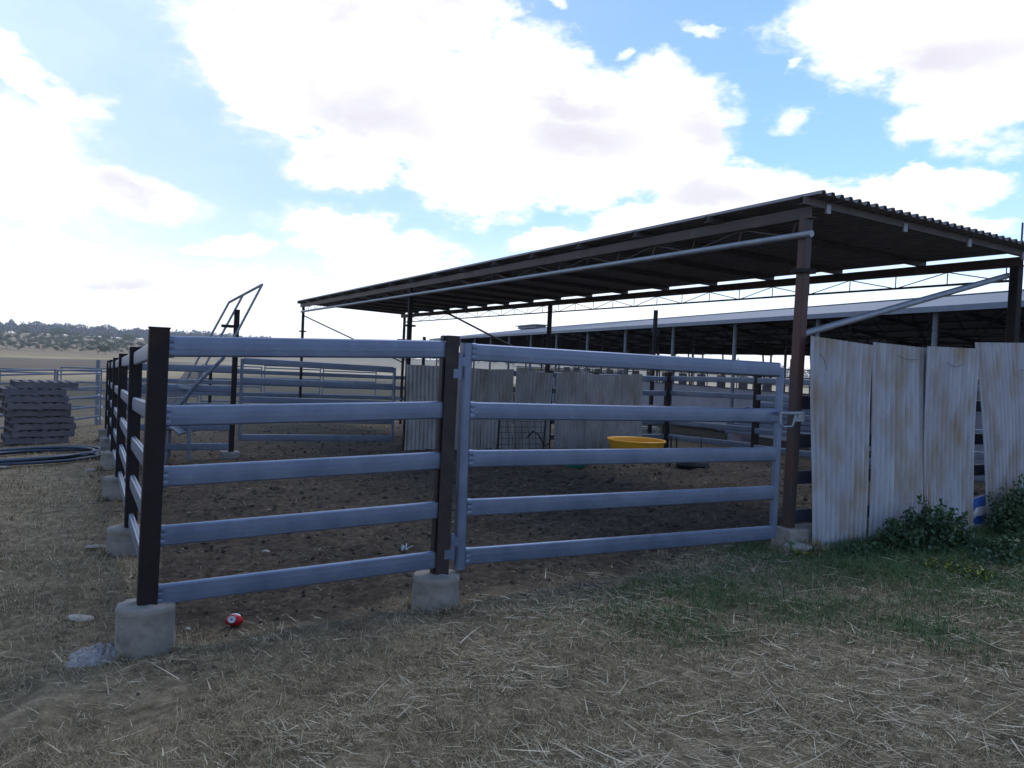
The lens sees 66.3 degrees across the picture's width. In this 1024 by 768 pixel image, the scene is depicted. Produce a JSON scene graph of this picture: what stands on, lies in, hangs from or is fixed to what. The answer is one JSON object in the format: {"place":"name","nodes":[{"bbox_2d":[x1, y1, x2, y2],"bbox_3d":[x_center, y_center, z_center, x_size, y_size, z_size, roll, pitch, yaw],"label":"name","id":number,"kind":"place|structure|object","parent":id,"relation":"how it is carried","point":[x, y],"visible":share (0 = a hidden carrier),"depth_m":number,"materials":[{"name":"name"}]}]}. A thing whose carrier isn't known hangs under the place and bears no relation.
{"place":"outdoors","nodes":[
{"label":"outdoors","id":0,"kind":"place"},
{"bbox_2d":[0,332,1023,767],"bbox_3d":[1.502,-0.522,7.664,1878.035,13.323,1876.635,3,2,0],"label":"ground","id":1,"kind":"structure","parent":0,"point":[368,592],"depth_m":4.82,"materials":[{"name":"soil"}]},
{"bbox_2d":[0,335,12,348],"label":"gum tree","id":2,"kind":"object","parent":1,"relation":"on","point":[2,343],"visible":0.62,"depth_m":335.27,"materials":[{"name":"green plant"}]},
{"bbox_2d":[6,338,26,348],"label":"gum tree","id":3,"kind":"object","parent":1,"relation":"on","point":[22,343],"visible":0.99,"depth_m":329.90,"materials":[{"name":"green plant"}]},
{"bbox_2d":[12,328,29,338],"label":"gum tree","id":4,"kind":"object","parent":1,"relation":"on","point":[19,332],"visible":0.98,"depth_m":425.13,"materials":[{"name":"green plant"}]},
{"bbox_2d":[0,369,55,428],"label":"yard panel","id":5,"kind":"object","parent":1,"relation":"on","point":[2,415],"visible":0.4,"depth_m":18.59,"materials":[{"name":"metal"}]},
{"bbox_2d":[19,339,37,346],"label":"gum tree","id":6,"kind":"object","parent":1,"relation":"on","point":[27,343],"visible":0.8,"depth_m":359.56,"materials":[{"name":"green plant"}]},
{"bbox_2d":[0,368,58,384],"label":"yard panel","id":7,"kind":"object","parent":1,"relation":"on","point":[20,372],"visible":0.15,"depth_m":25.58,"materials":[{"name":"metal"}]},
{"bbox_2d":[1,433,68,444],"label":"pallet","id":8,"kind":"object","parent":1,"relation":"on","point":[6,439],"visible":0.64,"depth_m":16.70,"materials":[{"name":"brown wood"}]},
{"bbox_2d":[3,426,74,437],"bbox_3d":[-10.383,1.038,17.189,1.165,0.147,1.177,1,2,-41],"label":"pallet","id":9,"kind":"object","parent":8,"relation":"on","point":[37,433],"visible":0.59,"depth_m":16.80,"materials":[{"name":"grey wood"}]},
{"bbox_2d":[4,419,75,430],"bbox_3d":[-10.367,0.890,17.206,1.165,0.147,1.177,1,2,-42],"label":"pallet","id":10,"kind":"object","parent":9,"relation":"on","point":[39,426],"visible":0.62,"depth_m":16.81,"materials":[{"name":"grey wood"}]},
{"bbox_2d":[5,415,73,423],"bbox_3d":[-10.383,0.742,17.196,1.165,0.147,1.177,1,2,-39],"label":"pallet","id":11,"kind":"object","parent":10,"relation":"on","point":[32,419],"visible":0.58,"depth_m":16.76,"materials":[{"name":"grey wood"}]},
{"bbox_2d":[0,406,70,416],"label":"pallet","id":12,"kind":"object","parent":11,"relation":"on","point":[34,412],"visible":0.62,"depth_m":16.72,"materials":[{"name":"grey wood"}]},
{"bbox_2d":[1,402,70,409],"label":"pallet","id":13,"kind":"object","parent":12,"relation":"on","point":[36,406],"visible":0.66,"depth_m":16.65,"materials":[{"name":"grey wood"}]},
{"bbox_2d":[0,394,68,402],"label":"pallet","id":14,"kind":"object","parent":13,"relation":"on","point":[34,399],"visible":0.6,"depth_m":16.67,"materials":[{"name":"grey wood"}]},
{"bbox_2d":[0,386,65,395],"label":"pallet","id":15,"kind":"object","parent":14,"relation":"on","point":[7,390],"visible":0.73,"depth_m":16.68,"materials":[{"name":"grey wood"}]},
{"bbox_2d":[10,379,77,388],"bbox_3d":[-10.314,0.005,17.258,1.165,0.147,1.177,1,2,-38],"label":"pallet","id":16,"kind":"object","parent":15,"relation":"on","point":[29,383],"visible":1,"depth_m":16.89,"materials":[{"name":"grey wood"}]},
{"bbox_2d":[28,332,47,341],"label":"gum tree","id":17,"kind":"object","parent":1,"relation":"on","point":[33,334],"visible":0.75,"depth_m":425.42,"materials":[{"name":"green plant"}]},
{"bbox_2d":[29,337,54,348],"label":"gum tree","id":18,"kind":"object","parent":1,"relation":"on","point":[42,342],"visible":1,"depth_m":335.17,"materials":[{"name":"green plant"}]},
{"bbox_2d":[0,445,109,465],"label":"pipe coil","id":19,"kind":"object","parent":1,"relation":"on","point":[95,451],"visible":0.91,"depth_m":13.76,"materials":[{"name":"black plastic"}]},
{"bbox_2d":[46,336,64,346],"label":"gum tree","id":20,"kind":"object","parent":1,"relation":"on","point":[55,339],"visible":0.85,"depth_m":365.49,"materials":[{"name":"green plant"}]},
{"bbox_2d":[47,329,66,340],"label":"gum tree","id":21,"kind":"object","parent":1,"relation":"on","point":[57,332],"visible":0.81,"depth_m":430.21,"materials":[{"name":"green plant"}]},
{"bbox_2d":[49,327,64,334],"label":"gum tree","id":22,"kind":"object","parent":1,"relation":"on","point":[51,330],"visible":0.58,"depth_m":569.93,"materials":[{"name":"green plant"}]},
{"bbox_2d":[53,343,68,351],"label":"gum tree","id":23,"kind":"object","parent":1,"relation":"on","point":[61,346],"visible":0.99,"depth_m":341.60,"materials":[{"name":"green plant"}]},
{"bbox_2d":[60,329,74,337],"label":"gum tree","id":24,"kind":"object","parent":1,"relation":"on","point":[69,332],"visible":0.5,"depth_m":465.51,"materials":[{"name":"green plant"}]},
{"bbox_2d":[59,340,78,350],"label":"gum tree","id":25,"kind":"object","parent":1,"relation":"on","point":[72,342],"visible":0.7,"depth_m":353.90,"materials":[{"name":"green plant"}]},
{"bbox_2d":[62,332,86,345],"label":"gum tree","id":26,"kind":"object","parent":1,"relation":"on","point":[79,338],"visible":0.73,"depth_m":389.89,"materials":[{"name":"green plant"}]},
{"bbox_2d":[56,369,101,424],"bbox_3d":[-11.551,0.407,20.924,0.044,1.602,2.144,3,2,1],"label":"yard panel","id":27,"kind":"object","parent":1,"relation":"on","point":[84,397],"visible":0.77,"depth_m":21.21,"materials":[{"name":"metal"}]},
{"bbox_2d":[65,614,93,621],"bbox_3d":[-2.732,1.481,4.942,0.189,0.045,0.100,3,2,0],"label":"stone","id":28,"kind":"object","parent":1,"relation":"on","point":[79,616],"visible":0.79,"depth_m":4.93,"materials":[{"name":"grey stone"}]},
{"bbox_2d":[77,342,91,350],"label":"gum tree","id":29,"kind":"object","parent":1,"relation":"on","point":[83,345],"visible":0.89,"depth_m":341.35,"materials":[{"name":"green plant"}]},
{"bbox_2d":[64,642,119,667],"bbox_3d":[-2.207,1.474,4.263,0.491,0.118,0.315,3,2,0],"label":"cement spill","id":30,"kind":"object","parent":1,"relation":"on","point":[89,654],"visible":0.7,"depth_m":4.19,"materials":[{"name":"grey concrete"}]},
{"bbox_2d":[60,367,128,407],"bbox_3d":[-14.186,0.249,26.716,2.144,1.602,0.045,2,2,-29],"label":"yard panel","id":31,"kind":"object","parent":1,"relation":"on","point":[84,382],"visible":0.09,"depth_m":26.51,"materials":[{"name":"metal"}]},
{"bbox_2d":[85,334,104,346],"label":"gum tree","id":32,"kind":"object","parent":1,"relation":"on","point":[94,336],"visible":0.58,"depth_m":384.26,"materials":[{"name":"green plant"}]},
{"bbox_2d":[85,544,105,548],"bbox_3d":[-3.686,1.442,6.948,0.192,0.035,0.112,3,2,0],"label":"stone","id":33,"kind":"object","parent":1,"relation":"on","point":[92,546],"visible":0.83,"depth_m":6.92,"materials":[{"name":"stone"}]},
{"bbox_2d":[86,339,110,353],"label":"gum tree","id":34,"kind":"object","parent":1,"relation":"on","point":[96,341],"visible":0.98,"depth_m":316.77,"materials":[{"name":"green plant"}]},
{"bbox_2d":[95,360,102,424],"bbox_3d":[-11.660,0.392,22.131,0.175,2.140,0.415,1,2,-37],"label":"gate post","id":35,"kind":"object","parent":1,"relation":"on","point":[97,391],"visible":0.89,"depth_m":22.19,"materials":[{"name":"metal"}]},
{"bbox_2d":[93,333,111,343],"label":"gum tree","id":36,"kind":"object","parent":1,"relation":"on","point":[103,335],"visible":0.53,"depth_m":468.60,"materials":[{"name":"green plant"}]},
{"bbox_2d":[97,331,112,339],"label":"gum tree","id":37,"kind":"object","parent":1,"relation":"on","point":[109,338],"visible":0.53,"depth_m":534.20,"materials":[{"name":"green plant"}]},
{"bbox_2d":[94,340,116,354],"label":"gum tree","id":38,"kind":"object","parent":1,"relation":"on","point":[109,349],"visible":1,"depth_m":317.59,"materials":[{"name":"green plant"}]},
{"bbox_2d":[111,342,129,352],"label":"gum tree","id":39,"kind":"object","parent":1,"relation":"on","point":[118,345],"visible":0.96,"depth_m":347.56,"materials":[{"name":"green plant"}]},
{"bbox_2d":[111,335,131,345],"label":"gum tree","id":40,"kind":"object","parent":1,"relation":"on","point":[121,339],"visible":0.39,"depth_m":454.71,"materials":[{"name":"green plant"}]},
{"bbox_2d":[98,344,147,557],"bbox_3d":[-5.545,0.558,10.964,0.348,2.340,15.022,2,2,-28],"label":"side fence","id":41,"kind":"object","parent":1,"relation":"on","point":[116,432],"visible":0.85,"depth_m":6.71,"materials":[{"name":"metal"}]},
{"bbox_2d":[114,333,134,343],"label":"gum tree","id":42,"kind":"object","parent":1,"relation":"on","point":[126,336],"visible":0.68,"depth_m":425.25,"materials":[{"name":"green plant"}]},
{"bbox_2d":[120,342,135,352],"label":"gum tree","id":43,"kind":"object","parent":1,"relation":"on","point":[128,344],"visible":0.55,"depth_m":359.96,"materials":[{"name":"green plant"}]},
{"bbox_2d":[130,341,144,346],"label":"gum tree","id":44,"kind":"object","parent":1,"relation":"on","point":[137,343],"visible":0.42,"depth_m":383.31,"materials":[{"name":"green plant"}]},
{"bbox_2d":[141,372,198,402],"bbox_3d":[-12.250,0.176,27.766,2.144,1.602,0.044,2,2,-30],"label":"yard panel","id":45,"kind":"object","parent":1,"relation":"on","point":[183,396],"visible":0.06,"depth_m":28.23,"materials":[{"name":"metal"}]},
{"bbox_2d":[164,284,262,463],"bbox_3d":[-5.237,-0.168,13.467,2.104,3.119,1.120,3,2,0],"label":"tilted frame","id":46,"kind":"object","parent":1,"relation":"on","point":[198,380],"visible":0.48,"depth_m":13.26,"materials":[{"name":"metal"}]},
{"bbox_2d":[200,365,262,403],"bbox_3d":[-10.299,0.123,28.787,2.144,1.602,0.044,2,2,-29],"label":"yard panel","id":47,"kind":"object","parent":1,"relation":"on","point":[201,400],"visible":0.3,"depth_m":28.70,"materials":[{"name":"metal"}]},
{"bbox_2d":[225,613,242,626],"bbox_3d":[-1.688,1.432,4.750,0.090,0.079,0.093,4,2,38],"label":"drink can","id":48,"kind":"object","parent":1,"relation":"on","point":[235,619],"visible":1,"depth_m":4.73,"materials":[{"name":"red paint"}]},
{"bbox_2d":[105,363,404,417],"bbox_3d":[-5.586,0.582,23.005,11.290,1.950,0.121,2,2,-28],"label":"side fence","id":49,"kind":"object","parent":1,"relation":"on","point":[210,381],"visible":0.15,"depth_m":22.36,"materials":[{"name":"metal"}]},
{"bbox_2d":[114,326,459,658],"bbox_3d":[-1.227,0.649,4.699,2.034,1.976,0.317,2,2,-28],"label":"fence panel","id":50,"kind":"object","parent":1,"relation":"on","point":[144,620],"visible":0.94,"depth_m":4.60,"materials":[{"name":"metal"}]},
{"bbox_2d":[444,343,804,569],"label":"gate","id":51,"kind":"structure","parent":50,"relation":"attached to","point":[460,554],"depth_m":5.66,"materials":[{"name":"metal"}]},
{"bbox_2d":[263,365,320,403],"bbox_3d":[-8.358,0.109,29.826,2.144,1.602,0.044,2,2,-30],"label":"yard panel","id":52,"kind":"object","parent":1,"relation":"on","point":[292,378],"visible":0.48,"depth_m":29.78,"materials":[{"name":"metal"}]},
{"bbox_2d":[322,369,376,400],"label":"yard panel","id":53,"kind":"object","parent":1,"relation":"on","point":[349,381],"visible":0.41,"depth_m":30.76,"materials":[{"name":"metal"}]},
{"bbox_2d":[125,309,671,458],"bbox_3d":[-1.354,0.219,15.353,11.331,2.805,0.346,2,2,-27],"label":"fence panel","id":54,"kind":"object","parent":1,"relation":"on","point":[230,453],"visible":0.38,"depth_m":13.52,"materials":[{"name":"metal"}]},
{"bbox_2d":[238,358,401,440],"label":"gate","id":55,"kind":"structure","parent":54,"relation":"attached to","point":[281,400],"depth_m":14.22,"materials":[{"name":"metal"}]},
{"bbox_2d":[0,319,809,376],"bbox_3d":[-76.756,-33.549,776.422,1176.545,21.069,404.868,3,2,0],"label":"distant wood","id":56,"kind":"object","parent":1,"relation":"on","point":[36,326],"visible":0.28,"depth_m":715.68,"materials":[{"name":"green plant"}]},
{"bbox_2d":[404,364,438,450],"bbox_3d":[-1.596,0.457,14.827,0.888,1.624,0.095,2,2,-28],"label":"corrugated sheet","id":57,"kind":"object","parent":1,"relation":"on","point":[422,381],"visible":0.62,"depth_m":14.77,"materials":[{"name":"metal"}]},
{"bbox_2d":[422,337,425,364],"bbox_3d":[-2.411,0.195,21.017,0.070,2.920,0.070,2,2,-28],"label":"steel post","id":58,"kind":"object","parent":1,"relation":"on","point":[423,359],"visible":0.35,"depth_m":20.96,"materials":[{"name":"black metal"}]},
{"bbox_2d":[454,367,486,449],"bbox_3d":[-0.864,0.494,15.205,0.757,1.634,0.040,2,2,-28],"label":"corrugated sheet","id":59,"kind":"object","parent":1,"relation":"on","point":[478,383],"visible":0.34,"depth_m":15.28,"materials":[{"name":"metal"}]},
{"bbox_2d":[481,369,513,449],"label":"corrugated sheet","id":60,"kind":"object","parent":1,"relation":"on","point":[499,385],"visible":0.77,"depth_m":15.53,"materials":[{"name":"metal"}]},
{"bbox_2d":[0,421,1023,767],"bbox_3d":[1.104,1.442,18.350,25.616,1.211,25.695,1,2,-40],"label":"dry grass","id":61,"kind":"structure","parent":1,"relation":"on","point":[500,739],"depth_m":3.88,"materials":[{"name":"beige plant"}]},
{"bbox_2d":[0,499,1023,767],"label":"loose straw","id":62,"kind":"object","parent":1,"relation":"on","point":[808,653],"visible":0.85,"depth_m":3.67,"materials":[{"name":"beige plant"}]},
{"bbox_2d":[496,420,550,449],"bbox_3d":[0.187,0.986,15.143,1.323,0.683,0.514,2,2,-28],"label":"rack","id":63,"kind":"object","parent":1,"relation":"on","point":[508,438],"visible":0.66,"depth_m":15.10,"materials":[{"name":"black metal"}]},
{"bbox_2d":[71,424,985,694],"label":"soil clods","id":64,"kind":"object","parent":1,"relation":"on","point":[599,529],"visible":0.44,"depth_m":8.04,"materials":[{"name":"brown soil"}]},
{"bbox_2d":[513,370,552,449],"bbox_3d":[0.430,0.538,15.902,0.878,1.624,0.042,2,2,-28],"label":"corrugated sheet","id":65,"kind":"object","parent":1,"relation":"on","point":[533,387],"visible":0.72,"depth_m":15.88,"materials":[{"name":"metal"}]},
{"bbox_2d":[91,432,982,673],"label":"straw bits","id":66,"kind":"object","parent":1,"relation":"on","point":[472,546],"visible":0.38,"depth_m":6.82,"materials":[{"name":"beige plant"}]},
{"bbox_2d":[554,371,588,448],"bbox_3d":[1.232,0.546,16.340,0.790,1.654,0.040,2,2,-28],"label":"corrugated sheet","id":67,"kind":"object","parent":1,"relation":"on","point":[571,387],"visible":0.78,"depth_m":16.33,"materials":[{"name":"metal"}]},
{"bbox_2d":[512,366,631,373],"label":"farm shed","id":68,"kind":"structure","parent":1,"relation":"on","point":[533,368],"depth_m":62.20,"materials":[{"name":"metal"}]},
{"bbox_2d":[562,465,584,468],"bbox_3d":[1.000,1.276,12.739,0.450,0.170,0.450,3,2,0],"label":"feed tub","id":69,"kind":"object","parent":1,"relation":"on","point":[578,466],"visible":0.23,"depth_m":12.57,"materials":[{"name":"green plastic"}]},
{"bbox_2d":[584,374,621,448],"bbox_3d":[1.949,0.594,16.702,0.893,1.604,0.052,2,2,-28],"label":"corrugated sheet","id":70,"kind":"object","parent":1,"relation":"on","point":[603,389],"visible":0.65,"depth_m":16.67,"materials":[{"name":"metal"}]},
{"bbox_2d":[618,374,642,436],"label":"corrugated sheet","id":71,"kind":"object","parent":1,"relation":"on","point":[631,389],"visible":0.59,"depth_m":17.06,"materials":[{"name":"metal"}]},
{"bbox_2d":[607,436,665,448],"bbox_3d":[2.396,1.248,15.138,1.136,0.365,1.136,3,2,0],"label":"feed tub","id":72,"kind":"object","parent":1,"relation":"on","point":[622,442],"visible":0.57,"depth_m":14.83,"materials":[{"name":"yellow plastic"}]},
{"bbox_2d":[642,426,659,433],"bbox_3d":[3.735,1.359,21.542,0.600,0.375,0.400,3,2,0],"label":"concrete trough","id":73,"kind":"object","parent":1,"relation":"on","point":[655,430],"visible":0.35,"depth_m":21.34,"materials":[{"name":"grey concrete"}]},
{"bbox_2d":[647,310,657,433],"bbox_3d":[3.676,-0.213,20.497,0.096,3.435,0.091,2,2,-28],"label":"steel post","id":74,"kind":"object","parent":1,"relation":"on","point":[654,340],"visible":0.65,"depth_m":20.45,"materials":[{"name":"black metal"}]},
{"bbox_2d":[297,190,1023,554],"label":"shade shed","id":75,"kind":"structure","parent":1,"relation":"on","point":[803,236],"depth_m":8.91,"materials":[{"name":"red metal"}]},
{"bbox_2d":[676,462,709,468],"bbox_3d":[3.079,1.373,13.340,0.576,0.130,0.384,3,2,0],"label":"rubber ring","id":76,"kind":"object","parent":1,"relation":"on","point":[703,465],"visible":0.6,"depth_m":13.18,"materials":[{"name":"black rubber"}]},
{"bbox_2d":[429,223,1023,463],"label":"long shed","id":77,"kind":"structure","parent":1,"relation":"on","point":[963,320],"depth_m":29.21,"materials":[{"name":"metal"}]},
{"bbox_2d":[730,433,750,447],"bbox_3d":[5.346,1.320,18.337,0.200,0.380,1.000,3,2,0],"label":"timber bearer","id":78,"kind":"object","parent":1,"relation":"on","point":[741,437],"visible":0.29,"depth_m":18.00,"materials":[{"name":"wood"}]},
{"bbox_2d":[725,430,810,434],"bbox_3d":[7.009,1.163,18.031,4.200,0.115,0.042,3,2,0],"label":"spare rail","id":79,"kind":"object","parent":78,"relation":"on","point":[730,431],"visible":0.17,"depth_m":18.01,"materials":[{"name":"metal"}]},
{"bbox_2d":[734,423,870,433],"bbox_3d":[7.225,1.046,18.078,4.200,0.115,0.042,3,2,-1],"label":"spare rail","id":80,"kind":"object","parent":79,"relation":"on","point":[771,426],"visible":0.16,"depth_m":18.04,"materials":[{"name":"metal"}]},
{"bbox_2d":[739,420,870,427],"bbox_3d":[7.332,0.926,18.083,4.200,0.115,0.046,3,2,0],"label":"spare rail","id":81,"kind":"object","parent":80,"relation":"on","point":[805,423],"visible":0.09,"depth_m":18.05,"materials":[{"name":"metal"}]},
{"bbox_2d":[504,521,1023,674],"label":"green grass","id":82,"kind":"structure","parent":1,"relation":"on","point":[900,567],"depth_m":5.24,"materials":[{"name":"green plant"}]},
{"bbox_2d":[787,539,827,556],"bbox_3d":[2.355,1.329,6.294,0.299,0.127,0.230,3,2,0],"label":"weed","id":83,"kind":"object","parent":1,"relation":"on","point":[798,551],"visible":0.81,"depth_m":6.25,"materials":[{"name":"green plant"}]},
{"bbox_2d":[668,375,984,481],"bbox_3d":[5.738,0.761,14.237,0.357,1.900,8.618,2,2,-29],"label":"side fence","id":84,"kind":"object","parent":1,"relation":"on","point":[757,398],"visible":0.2,"depth_m":16.07,"materials":[{"name":"metal"}]},
{"bbox_2d":[810,336,872,545],"bbox_3d":[2.809,0.497,6.695,0.795,1.774,0.090,2,2,-28],"label":"corrugated sheet","id":85,"kind":"object","parent":1,"relation":"on","point":[840,390],"visible":0.94,"depth_m":6.69,"materials":[{"name":"metal"}]},
{"bbox_2d":[833,537,905,558],"bbox_3d":[2.973,1.387,6.442,0.778,0.183,0.399,2,2,-26],"label":"weed bush","id":86,"kind":"object","parent":1,"relation":"on","point":[867,546],"visible":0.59,"depth_m":6.38,"materials":[{"name":"green plant"}]},
{"bbox_2d":[795,375,984,522],"bbox_3d":[4.465,0.690,7.774,4.640,1.890,0.100,2,2,-28],"label":"fence panel","id":87,"kind":"object","parent":1,"relation":"on","point":[804,514],"visible":0.11,"depth_m":6.74,"materials":[{"name":"metal"}]},
{"bbox_2d":[868,342,936,538],"bbox_3d":[3.575,0.514,7.121,0.945,1.744,0.095,2,2,-28],"label":"corrugated sheet","id":88,"kind":"object","parent":1,"relation":"on","point":[897,436],"visible":0.8,"depth_m":7.06,"materials":[{"name":"metal"}]},
{"bbox_2d":[872,494,979,555],"bbox_3d":[3.526,1.225,6.708,1.199,0.551,0.650,2,2,-31],"label":"weed bush","id":89,"kind":"object","parent":1,"relation":"on","point":[923,530],"visible":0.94,"depth_m":6.58,"materials":[{"name":"green plant"}]},
{"bbox_2d":[920,555,971,570],"bbox_3d":[3.277,1.359,5.919,0.263,0.147,0.295,2,2,-34],"label":"weed","id":90,"kind":"object","parent":1,"relation":"on","point":[943,562],"visible":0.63,"depth_m":5.92,"materials":[{"name":"green plant"}]},
{"bbox_2d":[924,346,979,530],"bbox_3d":[4.119,0.527,7.365,0.828,1.754,0.051,2,2,-28],"label":"corrugated sheet","id":91,"kind":"object","parent":1,"relation":"on","point":[950,412],"visible":0.87,"depth_m":7.37,"materials":[{"name":"metal"}]},
{"bbox_2d":[943,562,994,580],"bbox_3d":[3.355,1.365,5.698,0.377,0.130,0.270,3,2,0],"label":"weed","id":92,"kind":"object","parent":1,"relation":"on","point":[967,572],"visible":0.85,"depth_m":5.73,"materials":[{"name":"green plant"}]},
{"bbox_2d":[973,495,986,529],"bbox_3d":[4.723,1.302,7.851,0.372,0.398,0.103,2,2,-29],"label":"feed bag","id":93,"kind":"object","parent":1,"relation":"on","point":[979,508],"visible":0.38,"depth_m":7.77,"materials":[{"name":"blue plastic"}]},
{"bbox_2d":[964,529,1023,565],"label":"weed bush","id":94,"kind":"object","parent":1,"relation":"on","point":[1009,544],"visible":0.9,"depth_m":6.39,"materials":[{"name":"green plant"}]},
{"bbox_2d":[975,342,1023,523],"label":"corrugated sheet","id":95,"kind":"object","parent":1,"relation":"on","point":[1001,376],"visible":0.77,"depth_m":7.76,"materials":[{"name":"metal"}]},
{"bbox_2d":[982,471,1023,535],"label":"weed bush","id":96,"kind":"object","parent":1,"relation":"on","point":[1009,517],"visible":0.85,"depth_m":7.48,"materials":[{"name":"green plant"}]},
{"bbox_2d":[0,0,1023,374],"label":"sky","id":97,"kind":"structure","parent":0,"point":[163,163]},
{"bbox_3d":[6.979,1.148,18.519,4.200,0.115,0.042,3,2,0],"label":"spare rail","id":98,"kind":"object","parent":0,"visible":0},
{"bbox_2d":[726,422,870,428],"bbox_3d":[7.178,1.030,18.572,4.200,0.115,0.042,3,2,-1],"label":"spare rail","id":99,"kind":"object","parent":98,"relation":"on","point":[729,423],"visible":0.08,"depth_m":18.53,"materials":[{"name":"metal"}]},
{"label":"spare rail","id":100,"kind":"object","parent":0,"visible":0},
{"bbox_2d":[750,407,871,414],"bbox_3d":[7.594,0.687,18.076,4.200,0.115,0.042,3,2,1],"label":"spare rail","id":101,"kind":"object","parent":100,"relation":"on","point":[807,412],"visible":0.1,"depth_m":18.07,"materials":[{"name":"metal"}]},
{"bbox_2d":[760,402,871,411],"bbox_3d":[7.781,0.571,18.072,4.200,0.115,0.042,3,2,1],"label":"spare rail","id":102,"kind":"object","parent":101,"relation":"on","point":[768,405],"depth_m":18.09,"materials":[{"name":"metal"}]},
{"label":"spare rail","id":103,"kind":"object","parent":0,"visible":0},
{"bbox_2d":[745,406,871,412],"bbox_3d":[7.625,0.674,18.604,4.200,0.115,0.044,3,2,0],"label":"spare rail","id":104,"kind":"object","parent":103,"relation":"on","point":[767,407],"visible":0.16,"depth_m":18.58,"materials":[{"name":"metal"}]}
]}

